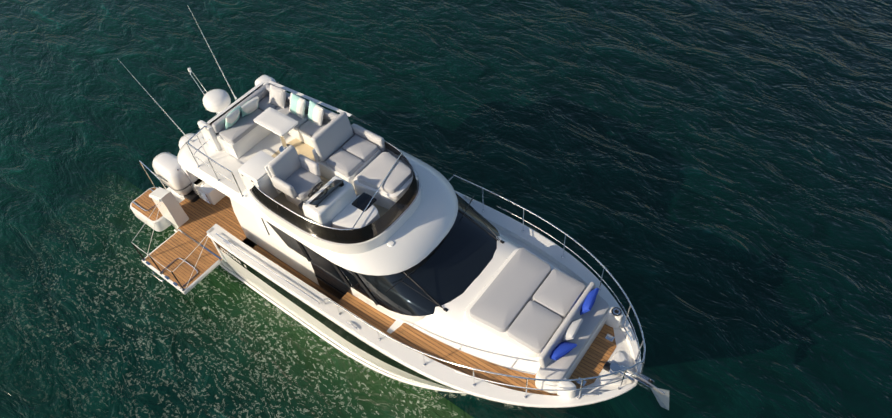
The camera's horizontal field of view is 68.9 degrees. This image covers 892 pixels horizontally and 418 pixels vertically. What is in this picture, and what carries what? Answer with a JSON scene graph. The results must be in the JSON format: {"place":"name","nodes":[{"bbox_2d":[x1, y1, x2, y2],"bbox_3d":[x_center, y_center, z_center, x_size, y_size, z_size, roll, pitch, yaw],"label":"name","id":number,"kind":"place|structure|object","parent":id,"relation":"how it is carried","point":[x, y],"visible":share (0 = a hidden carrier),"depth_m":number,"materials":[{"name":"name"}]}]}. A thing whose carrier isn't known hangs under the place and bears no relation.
{"place":"outdoors","nodes":[
{"label":"outdoors","id":0,"kind":"place"},
{"bbox_2d":[0,0,891,417],"bbox_3d":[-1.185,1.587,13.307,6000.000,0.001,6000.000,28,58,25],"label":"sea","id":1,"kind":"structure","parent":0,"point":[706,184],"depth_m":15.04,"materials":[{"name":"liquid"}]},
{"bbox_2d":[117,6,668,409],"bbox_3d":[-1.689,0.286,11.195,11.620,5.641,4.502,28,58,25],"label":"yacht","id":2,"kind":"object","parent":1,"relation":"on","point":[368,248],"visible":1,"depth_m":10.82,"materials":[{"name":"white plastic"}]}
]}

